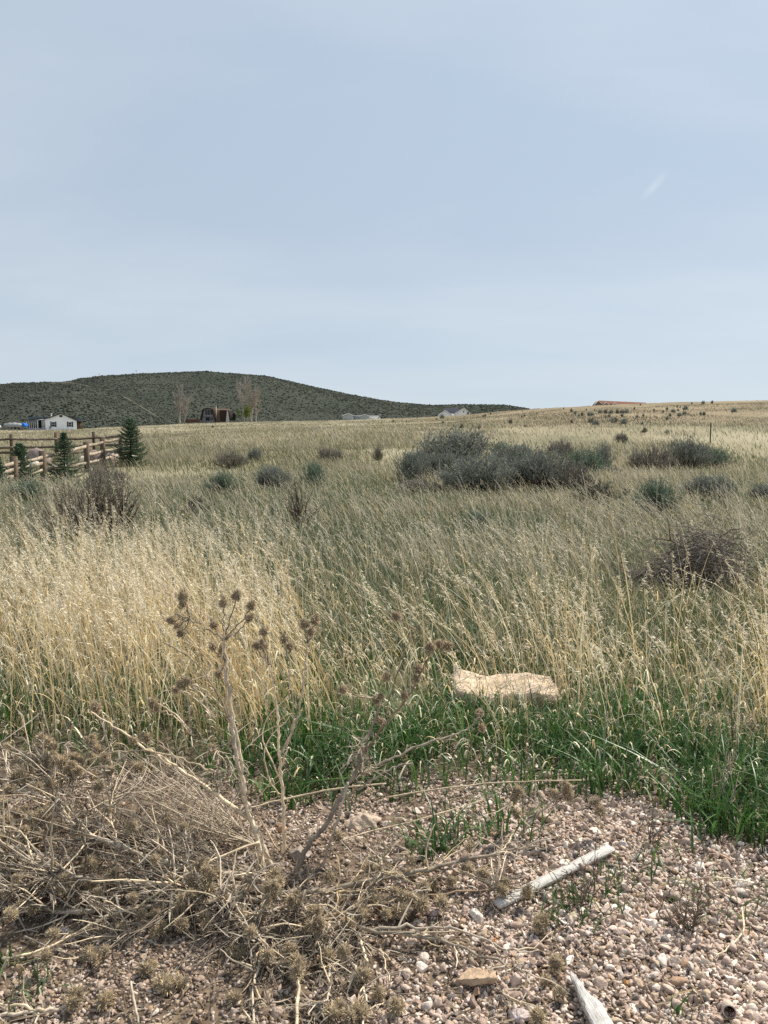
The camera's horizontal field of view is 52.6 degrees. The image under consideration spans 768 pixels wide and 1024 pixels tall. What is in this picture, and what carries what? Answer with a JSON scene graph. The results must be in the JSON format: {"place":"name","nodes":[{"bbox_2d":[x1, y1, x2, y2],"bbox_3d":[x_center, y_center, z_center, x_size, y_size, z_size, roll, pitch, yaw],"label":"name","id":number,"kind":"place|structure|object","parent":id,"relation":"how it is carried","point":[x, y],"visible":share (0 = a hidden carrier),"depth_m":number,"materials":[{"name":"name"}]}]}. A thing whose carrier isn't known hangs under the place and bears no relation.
{"place":"outdoors","nodes":[
{"label":"outdoors","id":0,"kind":"place"},
{"bbox_2d":[0,383,181,429],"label":"hill","id":1,"kind":"structure","parent":0,"point":[35,409],"depth_m":369.15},
{"bbox_2d":[69,372,486,422],"bbox_3d":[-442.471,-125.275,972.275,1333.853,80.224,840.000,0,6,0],"label":"hill","id":2,"kind":"structure","parent":0,"point":[297,416],"depth_m":713.13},
{"bbox_2d":[0,370,528,429],"bbox_3d":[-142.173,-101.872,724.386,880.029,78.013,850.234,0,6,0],"label":"sagebrush cover","id":3,"kind":"object","parent":2,"relation":"on","point":[47,386],"visible":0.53,"depth_m":660.28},
{"bbox_2d":[0,709,767,1023],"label":"gravel","id":4,"kind":"structure","parent":0,"point":[665,943],"depth_m":2.53,"materials":[{"name":"gravel"}]},
{"bbox_2d":[0,975,86,1023],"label":"fallen thistle","id":5,"kind":"object","parent":4,"relation":"on","point":[74,999],"visible":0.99,"depth_m":2.17,"materials":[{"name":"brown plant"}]},
{"bbox_2d":[2,906,137,959],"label":"dry stalk","id":6,"kind":"object","parent":4,"relation":"on","point":[67,937],"visible":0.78,"depth_m":2.44,"materials":[{"name":"beige plant"}]},
{"bbox_2d":[0,858,283,1013],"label":"fallen thistle","id":7,"kind":"object","parent":4,"relation":"on","point":[166,983],"visible":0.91,"depth_m":2.50,"materials":[{"name":"brown plant"}]},
{"bbox_2d":[111,841,258,931],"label":"dry stalk","id":8,"kind":"object","parent":7,"relation":"on","point":[186,874],"visible":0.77,"depth_m":2.61,"materials":[{"name":"beige plant"}]},
{"bbox_2d":[343,813,381,830],"bbox_3d":[-0.085,1.255,3.144,0.157,0.072,0.091,-1,6,-9],"label":"rock","id":9,"kind":"object","parent":4,"relation":"on","point":[363,820],"visible":0.95,"depth_m":3.13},
{"bbox_2d":[322,835,469,908],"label":"wiry branch","id":10,"kind":"object","parent":4,"relation":"on","point":[385,871],"visible":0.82,"depth_m":2.65,"materials":[{"name":"brown plant"}]},
{"bbox_2d":[316,800,482,848],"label":"dry stalk","id":11,"kind":"object","parent":4,"relation":"on","point":[397,824],"visible":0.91,"depth_m":2.98,"materials":[{"name":"beige plant"}]},
{"bbox_2d":[455,966,496,986],"bbox_3d":[0.276,1.366,2.286,0.123,0.074,0.093,2,6,17],"label":"rock","id":12,"kind":"object","parent":4,"relation":"on","point":[473,976],"visible":0.91,"depth_m":2.26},
{"bbox_2d":[509,1008,529,1022],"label":"stone","id":13,"kind":"object","parent":4,"relation":"on","point":[517,1014],"visible":0.95,"depth_m":2.12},
{"bbox_2d":[527,805,541,821],"bbox_3d":[0.623,1.248,3.219,0.058,0.068,0.096,-2,6,-14],"label":"rock","id":14,"kind":"object","parent":4,"relation":"on","point":[533,807],"visible":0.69,"depth_m":3.20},
{"bbox_2d":[493,844,614,908],"bbox_3d":[0.612,1.284,2.751,0.568,0.014,0.043,-7,9,-33],"label":"wooden lath","id":15,"kind":"object","parent":4,"relation":"on","point":[545,879],"visible":0.81,"depth_m":2.75,"materials":[{"name":"white wood"}]},
{"bbox_2d":[570,971,613,1023],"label":"splintered board","id":16,"kind":"object","parent":4,"relation":"on","point":[594,1009],"visible":1,"depth_m":2.13,"materials":[{"name":"white wood"}]},
{"bbox_2d":[625,795,677,844],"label":"dry weed","id":17,"kind":"object","parent":4,"relation":"on","point":[658,832],"visible":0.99,"depth_m":2.98,"materials":[{"name":"brown plant"}]},
{"bbox_2d":[721,997,736,1019],"bbox_3d":[0.955,1.378,2.160,0.036,0.036,0.090,2,-18,17],"label":"pipe stub","id":18,"kind":"object","parent":4,"relation":"on","point":[726,1003],"visible":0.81,"depth_m":2.13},
{"bbox_2d":[716,902,761,959],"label":"dry stalk","id":19,"kind":"object","parent":4,"relation":"on","point":[742,932],"visible":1,"depth_m":2.44,"materials":[{"name":"beige plant"}]},
{"bbox_2d":[0,462,767,667],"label":"meadow grass","id":20,"kind":"structure","parent":0,"point":[181,489],"depth_m":10.09,"materials":[{"name":"plant"}]},
{"bbox_2d":[0,400,767,1023],"bbox_3d":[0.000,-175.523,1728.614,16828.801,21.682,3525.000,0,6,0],"label":"ground","id":21,"kind":"structure","parent":0,"point":[716,414],"depth_m":3.99,"materials":[{"name":"plant"}]},
{"bbox_2d":[0,456,14,484],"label":"spruce","id":22,"kind":"object","parent":21,"relation":"on","point":[2,471],"visible":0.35,"depth_m":25.00,"materials":[{"name":"green plant"}]},
{"bbox_2d":[4,422,27,429],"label":"covered boat","id":23,"kind":"object","parent":21,"relation":"on","point":[14,425],"visible":1,"depth_m":212.77,"materials":[{"name":"fabric"}]},
{"bbox_2d":[2,479,48,499],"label":"sagebrush","id":24,"kind":"object","parent":21,"relation":"on","point":[31,488],"visible":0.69,"depth_m":17.89,"materials":[{"name":"green plant"}]},
{"bbox_2d":[5,441,46,484],"bbox_3d":[-12.566,-1.641,27.038,1.521,1.713,1.619,5,7,38],"label":"spruce","id":25,"kind":"object","parent":21,"relation":"on","point":[19,449],"visible":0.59,"depth_m":26.89,"materials":[{"name":"green plant"}]},
{"bbox_2d":[26,448,49,465],"bbox_3d":[-15.774,-2.276,35.404,0.994,1.319,0.512,-3,7,-25],"label":"boulder","id":26,"kind":"object","parent":21,"relation":"on","point":[33,453],"visible":0.26,"depth_m":35.25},
{"bbox_2d":[24,935,80,959],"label":"dry stalk","id":27,"kind":"object","parent":21,"relation":"on","point":[63,951],"visible":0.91,"depth_m":2.41,"materials":[{"name":"beige plant"}]},
{"bbox_2d":[26,413,82,429],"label":"white house","id":28,"kind":"structure","parent":21,"relation":"on","point":[60,421],"depth_m":235.55,"materials":[{"name":"paint"}]},
{"bbox_2d":[1,437,119,482],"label":"rail fence","id":29,"kind":"object","parent":21,"relation":"on","point":[13,463],"visible":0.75,"depth_m":29.83,"materials":[{"name":"brown wood"}]},
{"bbox_2d":[47,432,86,480],"bbox_3d":[-12.261,-2.080,29.928,1.918,2.205,1.911,0,6,0],"label":"spruce","id":30,"kind":"object","parent":21,"relation":"on","point":[65,449],"visible":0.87,"depth_m":29.85,"materials":[{"name":"green plant"}]},
{"bbox_2d":[0,430,138,461],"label":"rail fence","id":31,"kind":"object","parent":21,"relation":"on","point":[55,438],"visible":0.47,"depth_m":39.92,"materials":[{"name":"brown wood"}]},
{"bbox_2d":[26,463,141,536],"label":"sagebrush","id":32,"kind":"object","parent":21,"relation":"on","point":[100,497],"visible":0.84,"depth_m":11.86,"materials":[{"name":"brown plant"}]},
{"bbox_2d":[0,770,174,847],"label":"dry weed","id":33,"kind":"object","parent":21,"relation":"on","point":[88,814],"visible":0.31,"depth_m":3.07,"materials":[{"name":"brown plant"}]},
{"bbox_2d":[80,458,132,489],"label":"sagebrush","id":34,"kind":"object","parent":21,"relation":"on","point":[121,475],"visible":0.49,"depth_m":20.76,"materials":[{"name":"green plant"}]},
{"bbox_2d":[0,777,245,880],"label":"dry weed","id":35,"kind":"object","parent":21,"relation":"on","point":[225,867],"visible":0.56,"depth_m":2.81,"materials":[{"name":"brown plant"}]},
{"bbox_2d":[110,417,148,465],"bbox_3d":[-11.724,-3.189,35.835,1.759,2.361,1.830,0,6,0],"label":"spruce","id":36,"kind":"object","parent":21,"relation":"on","point":[132,432],"visible":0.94,"depth_m":35.70,"materials":[{"name":"green plant"}]},
{"bbox_2d":[0,777,261,933],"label":"fallen thistle","id":37,"kind":"object","parent":21,"relation":"on","point":[33,869],"visible":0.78,"depth_m":2.64,"materials":[{"name":"brown plant"}]},
{"bbox_2d":[0,700,264,922],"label":"fallen thistle","id":38,"kind":"object","parent":21,"relation":"on","point":[69,766],"visible":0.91,"depth_m":2.99,"materials":[{"name":"brown plant"}]},
{"bbox_2d":[130,981,140,1023],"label":"dry stalk","id":39,"kind":"object","parent":21,"relation":"on","point":[134,1003],"visible":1,"depth_m":2.17,"materials":[{"name":"beige plant"}]},
{"bbox_2d":[81,743,241,831],"bbox_3d":[-0.941,1.166,3.201,0.641,0.472,0.469,-2,6,-19],"label":"dry weed","id":40,"kind":"object","parent":21,"relation":"on","point":[203,806],"visible":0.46,"depth_m":3.17,"materials":[{"name":"brown plant"}]},
{"bbox_2d":[99,783,228,860],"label":"dry weed","id":41,"kind":"object","parent":21,"relation":"on","point":[192,830],"visible":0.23,"depth_m":2.99,"materials":[{"name":"brown plant"}]},
{"bbox_2d":[172,381,183,422],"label":"bare tree","id":42,"kind":"object","parent":21,"relation":"on","point":[178,405],"visible":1,"depth_m":423.45,"materials":[{"name":"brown plant"}]},
{"bbox_2d":[84,588,275,869],"bbox_3d":[-0.732,0.792,2.904,0.794,1.050,0.323,1,6,14],"label":"dead thistle","id":43,"kind":"object","parent":21,"relation":"on","point":[155,707],"visible":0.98,"depth_m":2.87,"materials":[{"name":"brown plant"}]},
{"bbox_2d":[182,391,196,422],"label":"bare tree","id":44,"kind":"object","parent":21,"relation":"on","point":[186,410],"visible":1,"depth_m":420.71,"materials":[{"name":"brown plant"}]},
{"bbox_2d":[126,778,256,847],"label":"dry weed","id":45,"kind":"object","parent":21,"relation":"on","point":[238,837],"visible":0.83,"depth_m":3.00,"materials":[{"name":"brown plant"}]},
{"bbox_2d":[180,493,211,516],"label":"sagebrush","id":46,"kind":"object","parent":21,"relation":"on","point":[199,501],"visible":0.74,"depth_m":14.46,"materials":[{"name":"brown plant"}]},
{"bbox_2d":[200,406,232,422],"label":"gambrel house","id":47,"kind":"structure","parent":21,"relation":"on","point":[211,415],"depth_m":427.60,"materials":[{"name":"brown wood"}]},
{"bbox_2d":[202,469,238,492],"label":"sagebrush","id":48,"kind":"object","parent":21,"relation":"on","point":[221,480],"visible":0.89,"depth_m":19.30,"materials":[{"name":"green plant"}]},
{"bbox_2d":[213,447,248,467],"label":"sagebrush","id":49,"kind":"object","parent":21,"relation":"on","point":[227,457],"visible":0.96,"depth_m":33.79,"materials":[{"name":"grey plant"}]},
{"bbox_2d":[235,377,244,421],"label":"bare tree","id":50,"kind":"object","parent":21,"relation":"on","point":[241,401],"visible":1,"depth_m":427.28,"materials":[{"name":"brown plant"}]},
{"bbox_2d":[154,895,331,1006],"bbox_3d":[-0.427,1.341,2.445,0.490,0.230,0.415,2,6,17],"label":"dry weed","id":51,"kind":"object","parent":21,"relation":"on","point":[273,923],"visible":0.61,"depth_m":2.44,"materials":[{"name":"brown plant"}]},
{"bbox_2d":[100,832,389,984],"bbox_3d":[-0.510,1.256,2.548,1.084,0.255,0.631,0,6,0],"label":"fallen thistle","id":52,"kind":"object","parent":21,"relation":"on","point":[316,923],"visible":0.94,"depth_m":2.50,"materials":[{"name":"brown plant"}]},
{"bbox_2d":[240,376,258,421],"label":"bare tree","id":53,"kind":"object","parent":21,"relation":"on","point":[251,402],"visible":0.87,"depth_m":426.14,"materials":[{"name":"brown plant"}]},
{"bbox_2d":[245,447,262,460],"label":"sagebrush","id":54,"kind":"object","parent":21,"relation":"on","point":[254,453],"visible":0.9,"depth_m":36.85,"materials":[{"name":"green plant"}]},
{"bbox_2d":[253,383,261,414],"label":"bare tree","id":55,"kind":"object","parent":21,"relation":"on","point":[255,395],"visible":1,"depth_m":422.43,"materials":[{"name":"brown plant"}]},
{"bbox_2d":[251,462,294,489],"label":"sagebrush","id":56,"kind":"object","parent":21,"relation":"on","point":[269,474],"visible":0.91,"depth_m":20.38,"materials":[{"name":"grey plant"}]},
{"bbox_2d":[250,613,322,856],"bbox_3d":[-0.374,0.851,2.911,0.295,0.960,0.131,0,6,0],"label":"dead thistle","id":57,"kind":"object","parent":21,"relation":"on","point":[304,624],"visible":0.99,"depth_m":2.88,"materials":[{"name":"brown plant"}]},
{"bbox_2d":[295,976,300,1023],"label":"dry stalk","id":58,"kind":"object","parent":21,"relation":"on","point":[297,1001],"visible":0.99,"depth_m":2.18,"materials":[{"name":"beige plant"}]},
{"bbox_2d":[288,846,312,861],"bbox_3d":[-0.314,1.283,2.911,0.099,0.055,0.070,3,7,27],"label":"rock","id":59,"kind":"object","parent":21,"relation":"on","point":[295,853],"visible":0.69,"depth_m":2.89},
{"bbox_2d":[280,477,324,527],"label":"sagebrush","id":60,"kind":"object","parent":21,"relation":"on","point":[296,497],"visible":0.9,"depth_m":12.80,"materials":[{"name":"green plant"}]},
{"bbox_2d":[298,458,329,486],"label":"sagebrush","id":61,"kind":"object","parent":21,"relation":"on","point":[317,471],"visible":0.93,"depth_m":21.44,"materials":[{"name":"green plant"}]},
{"bbox_2d":[244,782,385,810],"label":"dry stalk","id":62,"kind":"object","parent":21,"relation":"on","point":[336,789],"visible":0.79,"depth_m":3.09,"materials":[{"name":"beige plant"}]},
{"bbox_2d":[220,908,411,1023],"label":"fallen thistle","id":63,"kind":"object","parent":21,"relation":"on","point":[333,1010],"visible":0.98,"depth_m":2.23,"materials":[{"name":"brown plant"}]},
{"bbox_2d":[314,444,345,461],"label":"sagebrush","id":64,"kind":"object","parent":21,"relation":"on","point":[325,454],"visible":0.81,"depth_m":36.25,"materials":[{"name":"green plant"}]},
{"bbox_2d":[342,413,380,419],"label":"ranch house","id":65,"kind":"structure","parent":21,"relation":"on","point":[348,416],"depth_m":398.19,"materials":[{"name":"metal"}]},
{"bbox_2d":[373,442,382,459],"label":"sagebrush","id":66,"kind":"object","parent":21,"relation":"on","point":[377,452],"visible":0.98,"depth_m":37.47,"materials":[{"name":"green plant"}]},
{"bbox_2d":[0,474,767,765],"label":"tall dry grass","id":67,"kind":"structure","parent":21,"relation":"on","point":[120,607],"depth_m":4.66,"materials":[{"name":"plant"}]},
{"bbox_2d":[0,400,767,489],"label":"field grass","id":68,"kind":"structure","parent":21,"relation":"on","point":[209,440],"depth_m":56.01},
{"bbox_2d":[0,755,767,1023],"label":"plant litter","id":69,"kind":"object","parent":21,"relation":"on","point":[249,988],"visible":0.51,"depth_m":2.48,"materials":[{"name":"brown plant"}]},
{"bbox_2d":[292,610,486,872],"bbox_3d":[-0.010,0.863,3.000,0.766,1.009,0.340,-1,6,-14],"label":"dead thistle","id":70,"kind":"object","parent":21,"relation":"on","point":[430,647],"visible":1,"depth_m":2.92,"materials":[{"name":"brown plant"}]},
{"bbox_2d":[294,861,518,935],"bbox_3d":[0.081,1.275,2.593,0.787,0.186,0.243,-1,6,-10],"label":"fallen thistle","id":71,"kind":"object","parent":21,"relation":"on","point":[419,903],"visible":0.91,"depth_m":2.56,"materials":[{"name":"beige plant"}]},
{"bbox_2d":[391,446,431,480],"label":"sagebrush","id":72,"kind":"object","parent":21,"relation":"on","point":[411,464],"visible":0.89,"depth_m":22.36,"materials":[{"name":"green plant"}]},
{"bbox_2d":[394,476,451,494],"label":"sagebrush","id":73,"kind":"object","parent":21,"relation":"on","point":[417,484],"visible":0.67,"depth_m":19.15,"materials":[{"name":"green plant"}]},
{"bbox_2d":[384,985,469,1007],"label":"dry stalk","id":74,"kind":"object","parent":21,"relation":"on","point":[424,992],"visible":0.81,"depth_m":2.24,"materials":[{"name":"beige plant"}]},
{"bbox_2d":[301,808,559,906],"bbox_3d":[0.159,1.203,2.716,0.912,0.250,0.448,0,6,0],"label":"fallen thistle","id":75,"kind":"object","parent":21,"relation":"on","point":[500,885],"visible":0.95,"depth_m":2.69,"materials":[{"name":"brown plant"}]},
{"bbox_2d":[307,883,568,1023],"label":"fallen thistle","id":76,"kind":"object","parent":21,"relation":"on","point":[540,921],"visible":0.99,"depth_m":2.37,"materials":[{"name":"beige plant"}]},
{"bbox_2d":[423,446,466,477],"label":"sagebrush","id":77,"kind":"object","parent":21,"relation":"on","point":[447,459],"visible":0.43,"depth_m":23.67,"materials":[{"name":"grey plant"}]},
{"bbox_2d":[438,408,470,416],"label":"farmhouse","id":78,"kind":"object","parent":21,"relation":"on","point":[452,411],"visible":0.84,"depth_m":397.98,"materials":[{"name":"white"}]},
{"bbox_2d":[413,421,503,463],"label":"sagebrush","id":79,"kind":"object","parent":21,"relation":"on","point":[464,445],"visible":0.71,"depth_m":30.98,"materials":[{"name":"green plant"}]},
{"bbox_2d":[433,450,521,493],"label":"sagebrush","id":80,"kind":"object","parent":21,"relation":"on","point":[473,476],"visible":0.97,"depth_m":18.99,"materials":[{"name":"green plant"}]},
{"bbox_2d":[460,509,494,529],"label":"sagebrush","id":81,"kind":"object","parent":21,"relation":"on","point":[481,518],"visible":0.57,"depth_m":12.57,"materials":[{"name":"green plant"}]},
{"bbox_2d":[452,669,560,706],"bbox_3d":[0.735,1.070,4.725,0.642,0.109,0.399,0,6,3],"label":"stone slab","id":82,"kind":"object","parent":21,"relation":"on","point":[525,674],"depth_m":4.67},
{"bbox_2d":[497,456,532,488],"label":"sagebrush","id":83,"kind":"object","parent":21,"relation":"on","point":[517,480],"visible":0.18,"depth_m":20.42,"materials":[{"name":"green plant"}]},
{"bbox_2d":[492,440,542,464],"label":"sagebrush","id":84,"kind":"object","parent":21,"relation":"on","point":[515,450],"visible":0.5,"depth_m":31.36,"materials":[{"name":"green plant"}]},
{"bbox_2d":[502,443,579,489],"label":"sagebrush","id":85,"kind":"object","parent":21,"relation":"on","point":[542,462],"visible":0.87,"depth_m":19.85,"materials":[{"name":"green plant"}]},
{"bbox_2d":[485,779,619,840],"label":"dead thistle","id":86,"kind":"object","parent":21,"relation":"on","point":[567,793],"visible":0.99,"depth_m":3.02,"materials":[{"name":"brown plant"}]},
{"bbox_2d":[545,436,573,458],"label":"sagebrush","id":87,"kind":"object","parent":21,"relation":"on","point":[568,445],"visible":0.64,"depth_m":36.89,"materials":[{"name":"green plant"}]},
{"bbox_2d":[541,455,595,490],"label":"sagebrush","id":88,"kind":"object","parent":21,"relation":"on","point":[575,474],"visible":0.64,"depth_m":19.73,"materials":[{"name":"green plant"}]},
{"bbox_2d":[549,838,623,907],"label":"dry weed","id":89,"kind":"object","parent":21,"relation":"on","point":[582,888],"visible":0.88,"depth_m":2.62,"materials":[{"name":"brown plant"}]},
{"bbox_2d":[562,445,613,475],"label":"sagebrush","id":90,"kind":"object","parent":21,"relation":"on","point":[590,460],"visible":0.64,"depth_m":26.31,"materials":[{"name":"green plant"}]},
{"bbox_2d":[570,479,630,502],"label":"sagebrush","id":91,"kind":"object","parent":21,"relation":"on","point":[606,488],"visible":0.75,"depth_m":16.83,"materials":[{"name":"green plant"}]},
{"bbox_2d":[588,438,619,469],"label":"sagebrush","id":92,"kind":"object","parent":21,"relation":"on","point":[604,452],"visible":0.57,"depth_m":30.63,"materials":[{"name":"green plant"}]},
{"bbox_2d":[592,400,643,405],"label":"tan house","id":93,"kind":"structure","parent":21,"relation":"on","point":[598,402],"depth_m":261.65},
{"bbox_2d":[613,430,627,442],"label":"sagebrush","id":94,"kind":"object","parent":21,"relation":"on","point":[621,436],"visible":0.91,"depth_m":49.31,"materials":[{"name":"green plant"}]},
{"bbox_2d":[626,439,677,470],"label":"sagebrush","id":95,"kind":"object","parent":21,"relation":"on","point":[650,459],"visible":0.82,"depth_m":30.20,"materials":[{"name":"green plant"}]},
{"bbox_2d":[631,474,686,513],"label":"sagebrush","id":96,"kind":"object","parent":21,"relation":"on","point":[663,491],"visible":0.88,"depth_m":14.66,"materials":[{"name":"green plant"}]},
{"bbox_2d":[602,494,767,596],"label":"brush heap","id":97,"kind":"object","parent":21,"relation":"on","point":[696,562],"visible":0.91,"depth_m":7.76,"materials":[{"name":"brown plant"}]},
{"bbox_2d":[652,875,722,934],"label":"dry weed","id":98,"kind":"object","parent":21,"relation":"on","point":[694,918],"visible":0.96,"depth_m":2.50,"materials":[{"name":"brown plant"}]},
{"bbox_2d":[660,433,719,468],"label":"sagebrush","id":99,"kind":"object","parent":21,"relation":"on","point":[695,454],"visible":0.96,"depth_m":31.29,"materials":[{"name":"green plant"}]},
{"bbox_2d":[673,472,742,500],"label":"sagebrush","id":100,"kind":"object","parent":21,"relation":"on","point":[706,479],"visible":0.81,"depth_m":17.35,"materials":[{"name":"green plant"}]},
{"bbox_2d":[703,445,738,467],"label":"sagebrush","id":101,"kind":"object","parent":21,"relation":"on","point":[722,455],"visible":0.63,"depth_m":31.88,"materials":[{"name":"green plant"}]},
{"bbox_2d":[704,729,740,821],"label":"dry weed","id":102,"kind":"object","parent":21,"relation":"on","point":[730,771],"visible":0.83,"depth_m":3.20,"materials":[{"name":"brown plant"}]},
{"bbox_2d":[746,482,767,499],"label":"sagebrush","id":103,"kind":"object","parent":21,"relation":"on","point":[759,488],"visible":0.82,"depth_m":17.60,"materials":[{"name":"green plant"}]},
{"bbox_2d":[0,558,767,1020],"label":"green grass","id":104,"kind":"structure","parent":0,"point":[332,748],"depth_m":3.82,"materials":[{"name":"plant"}]},
{"bbox_2d":[385,780,581,797],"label":"dry stalk","id":105,"kind":"object","parent":104,"relation":"on","point":[522,782],"visible":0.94,"depth_m":3.20,"materials":[{"name":"beige plant"}]},
{"bbox_2d":[0,0,767,408],"label":"sky","id":106,"kind":"structure","parent":0,"point":[531,204],"materials":[{"name":"blue"}]},
{"bbox_2d":[444,405,519,411],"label":"hill","id":107,"kind":"structure","parent":0,"point":[494,410],"depth_m":1073.28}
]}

